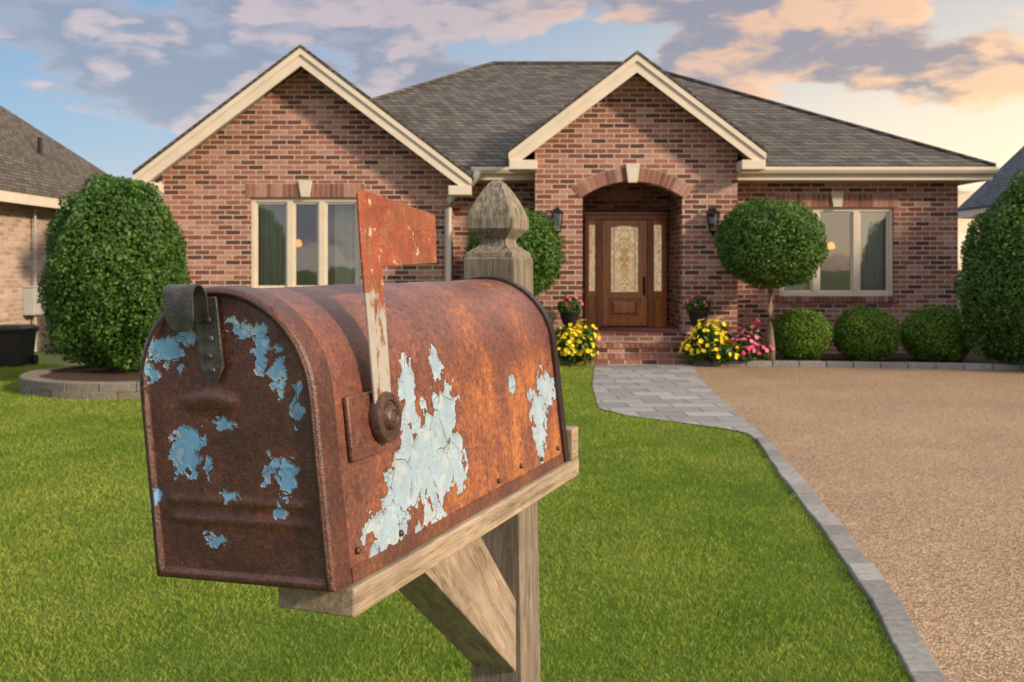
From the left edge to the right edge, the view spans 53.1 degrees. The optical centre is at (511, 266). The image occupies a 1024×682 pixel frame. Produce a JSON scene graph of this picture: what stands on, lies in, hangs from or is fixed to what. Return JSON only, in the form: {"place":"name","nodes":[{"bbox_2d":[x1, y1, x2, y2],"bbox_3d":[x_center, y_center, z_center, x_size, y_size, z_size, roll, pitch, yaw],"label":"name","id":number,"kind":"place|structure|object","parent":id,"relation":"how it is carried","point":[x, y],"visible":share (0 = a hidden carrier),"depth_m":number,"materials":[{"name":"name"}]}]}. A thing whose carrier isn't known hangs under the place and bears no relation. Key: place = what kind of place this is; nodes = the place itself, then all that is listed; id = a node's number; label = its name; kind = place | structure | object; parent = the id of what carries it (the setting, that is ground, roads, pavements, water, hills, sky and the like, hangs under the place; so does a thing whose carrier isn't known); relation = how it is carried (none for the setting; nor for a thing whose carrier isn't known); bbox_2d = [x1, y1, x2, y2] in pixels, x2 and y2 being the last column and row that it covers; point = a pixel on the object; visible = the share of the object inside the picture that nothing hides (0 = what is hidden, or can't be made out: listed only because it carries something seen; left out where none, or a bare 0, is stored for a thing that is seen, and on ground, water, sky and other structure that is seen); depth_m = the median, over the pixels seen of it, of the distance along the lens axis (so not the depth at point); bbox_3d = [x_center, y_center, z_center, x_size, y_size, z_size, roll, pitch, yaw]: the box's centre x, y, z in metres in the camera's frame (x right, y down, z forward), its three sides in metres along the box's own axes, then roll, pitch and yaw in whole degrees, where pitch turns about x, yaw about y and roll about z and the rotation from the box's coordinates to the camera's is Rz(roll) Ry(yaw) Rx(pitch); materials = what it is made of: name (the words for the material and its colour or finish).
{"place":"outdoors","nodes":[
{"label":"outdoors","id":0,"kind":"place"},
{"bbox_2d":[0,362,913,681],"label":"lawn","id":1,"kind":"structure","parent":0,"point":[144,674],"depth_m":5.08,"materials":[{"name":"plant"}]},
{"bbox_2d":[0,324,39,365],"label":"trash bin","id":2,"kind":"object","parent":1,"relation":"on","point":[17,344],"visible":1,"depth_m":16.66,"materials":[{"name":"plastic"}]},
{"bbox_2d":[19,364,140,399],"bbox_3d":[-5.102,1.554,14.200,3.123,0.213,3.127,0,0,0],"label":"stone edging","id":3,"kind":"object","parent":1,"relation":"on","point":[81,381],"visible":0.51,"depth_m":12.91,"materials":[{"name":"beige stone"}]},
{"bbox_2d":[37,173,191,371],"bbox_3d":[-5.628,0.162,14.565,2.121,2.993,2.152,0,0,0],"label":"tall shrub","id":4,"kind":"object","parent":3,"relation":"on","point":[115,265],"visible":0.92,"depth_m":13.95,"materials":[{"name":"green plant"}]},
{"bbox_2d":[140,179,578,681],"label":"mailbox","id":5,"kind":"object","parent":1,"relation":"on","point":[353,450],"visible":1,"depth_m":0.76,"materials":[{"name":"rusted metal"},{"name":"peeling blue paint"},{"name":"weathered wood"}]},
{"bbox_2d":[140,284,351,591],"bbox_3d":[-0.193,0.117,0.711,0.163,0.211,0.043,0,0,21],"label":"door","id":6,"kind":"structure","parent":5,"relation":"in","point":[238,406],"depth_m":0.71,"materials":[{"name":"metal"}]},
{"bbox_2d":[554,319,600,363],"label":"yellow flowers","id":7,"kind":"object","parent":1,"relation":"on","point":[576,343],"visible":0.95,"depth_m":16.72,"materials":[{"name":"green plant"}]},
{"bbox_2d":[30,271,989,619],"bbox_3d":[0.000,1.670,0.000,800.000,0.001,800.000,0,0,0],"label":"ground","id":8,"kind":"structure","parent":0,"point":[46,359],"depth_m":18.34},
{"bbox_2d":[0,105,108,351],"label":"neighbour house","id":9,"kind":"structure","parent":8,"relation":"on","point":[41,173],"depth_m":19.80,"materials":[{"name":"beige brick"}]},
{"bbox_2d":[132,44,998,364],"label":"brick house","id":10,"kind":"structure","parent":8,"relation":"on","point":[634,176],"depth_m":18.05,"materials":[{"name":"red brick"}]},
{"bbox_2d":[251,198,360,287],"bbox_3d":[-3.630,-0.380,18.177,1.934,1.860,0.262,0,0,0],"label":"window","id":11,"kind":"structure","parent":10,"relation":"in","point":[267,214],"depth_m":18.23,"materials":[{"name":"paint"}]},
{"bbox_2d":[557,295,583,329],"bbox_3d":[0.991,0.787,17.416,0.463,0.606,0.449,0,0,0],"label":"potted plant","id":12,"kind":"object","parent":10,"relation":"on","point":[569,309],"visible":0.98,"depth_m":17.29,"materials":[{"name":"green plant"}]},
{"bbox_2d":[602,220,646,325],"bbox_3d":[2.130,0.127,19.358,0.854,2.005,0.161,0,0,0],"label":"door","id":13,"kind":"structure","parent":10,"relation":"in","point":[624,242],"depth_m":19.37,"materials":[{"name":"brown wood"}]},
{"bbox_2d":[683,294,712,329],"bbox_3d":[3.178,0.780,17.429,0.463,0.620,0.478,0,0,43],"label":"potted plant","id":14,"kind":"object","parent":10,"relation":"on","point":[698,306],"visible":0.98,"depth_m":17.30,"materials":[{"name":"green plant"}]},
{"bbox_2d":[777,208,897,301],"bbox_3d":[5.900,-0.260,18.729,2.170,1.820,0.358,0,0,0],"label":"window","id":15,"kind":"structure","parent":10,"relation":"in","point":[871,229],"depth_m":18.68,"materials":[{"name":"paint"}]},
{"bbox_2d":[112,353,1018,364],"bbox_3d":[1.900,1.625,17.275,17.800,0.070,2.850,0,0,0],"label":"mulch bed","id":16,"kind":"object","parent":8,"relation":"on","point":[973,358],"visible":0.17,"depth_m":17.46,"materials":[{"name":"brown soil"}]},
{"bbox_2d":[464,206,565,296],"bbox_3d":[0.048,0.308,17.308,1.727,2.699,1.670,0,0,0],"label":"topiary tree","id":17,"kind":"object","parent":16,"relation":"on","point":[539,241],"visible":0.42,"depth_m":16.89,"materials":[{"name":"green plant"}]},
{"bbox_2d":[678,317,740,364],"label":"yellow flowers","id":18,"kind":"object","parent":16,"relation":"on","point":[709,342],"visible":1,"depth_m":16.70,"materials":[{"name":"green plant"}]},
{"bbox_2d":[727,318,773,362],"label":"pink flowers","id":19,"kind":"object","parent":16,"relation":"on","point":[751,343],"visible":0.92,"depth_m":16.77,"materials":[{"name":"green plant"}]},
{"bbox_2d":[713,197,828,360],"bbox_3d":[4.281,0.255,16.859,1.875,2.797,1.834,0,0,0],"label":"topiary tree","id":20,"kind":"object","parent":16,"relation":"on","point":[771,244],"visible":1,"depth_m":16.32,"materials":[{"name":"green plant"}]},
{"bbox_2d":[772,308,834,360],"bbox_3d":[4.851,1.177,17.206,1.115,0.985,1.067,0,0,0],"label":"boxwood","id":21,"kind":"object","parent":16,"relation":"on","point":[800,334],"visible":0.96,"depth_m":16.89,"materials":[{"name":"green plant"}]},
{"bbox_2d":[831,305,902,361],"bbox_3d":[5.933,1.158,17.183,1.139,1.039,1.157,0,0,0],"label":"boxwood","id":22,"kind":"object","parent":16,"relation":"on","point":[864,333],"visible":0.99,"depth_m":16.85,"materials":[{"name":"green plant"}]},
{"bbox_2d":[898,304,974,361],"bbox_3d":[7.150,1.153,17.182,1.270,1.031,1.250,0,0,0],"label":"boxwood","id":23,"kind":"object","parent":16,"relation":"on","point":[929,333],"visible":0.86,"depth_m":16.82,"materials":[{"name":"green plant"}]},
{"bbox_2d":[952,169,1023,364],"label":"tall shrub","id":24,"kind":"object","parent":16,"relation":"on","point":[990,293],"visible":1,"depth_m":15.98,"materials":[{"name":"green plant"}]},
{"bbox_2d":[756,437,947,681],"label":"driveway edging","id":25,"kind":"object","parent":8,"relation":"on","point":[914,655],"visible":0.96,"depth_m":5.27,"materials":[{"name":"grey stone"}]},
{"bbox_2d":[693,359,1023,369],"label":"kerb","id":26,"kind":"structure","parent":8,"relation":"on","point":[905,365],"depth_m":16.52,"materials":[{"name":"grey stone"}]},
{"bbox_2d":[958,146,1023,218],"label":"neighbour house","id":27,"kind":"structure","parent":8,"relation":"on","point":[982,198],"depth_m":25.29,"materials":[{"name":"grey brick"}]},
{"bbox_2d":[0,0,1023,270],"label":"sky","id":28,"kind":"structure","parent":0,"point":[114,83],"materials":[{"name":"blue"}]},
{"bbox_2d":[593,364,763,438],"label":"path","id":29,"kind":"structure","parent":0,"point":[685,393],"depth_m":12.96,"materials":[{"name":"grey stone"}]},
{"bbox_2d":[692,365,1023,681],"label":"driveway","id":30,"kind":"structure","parent":0,"point":[913,479],"depth_m":8.04,"materials":[{"name":"beige gravel"}]}
]}

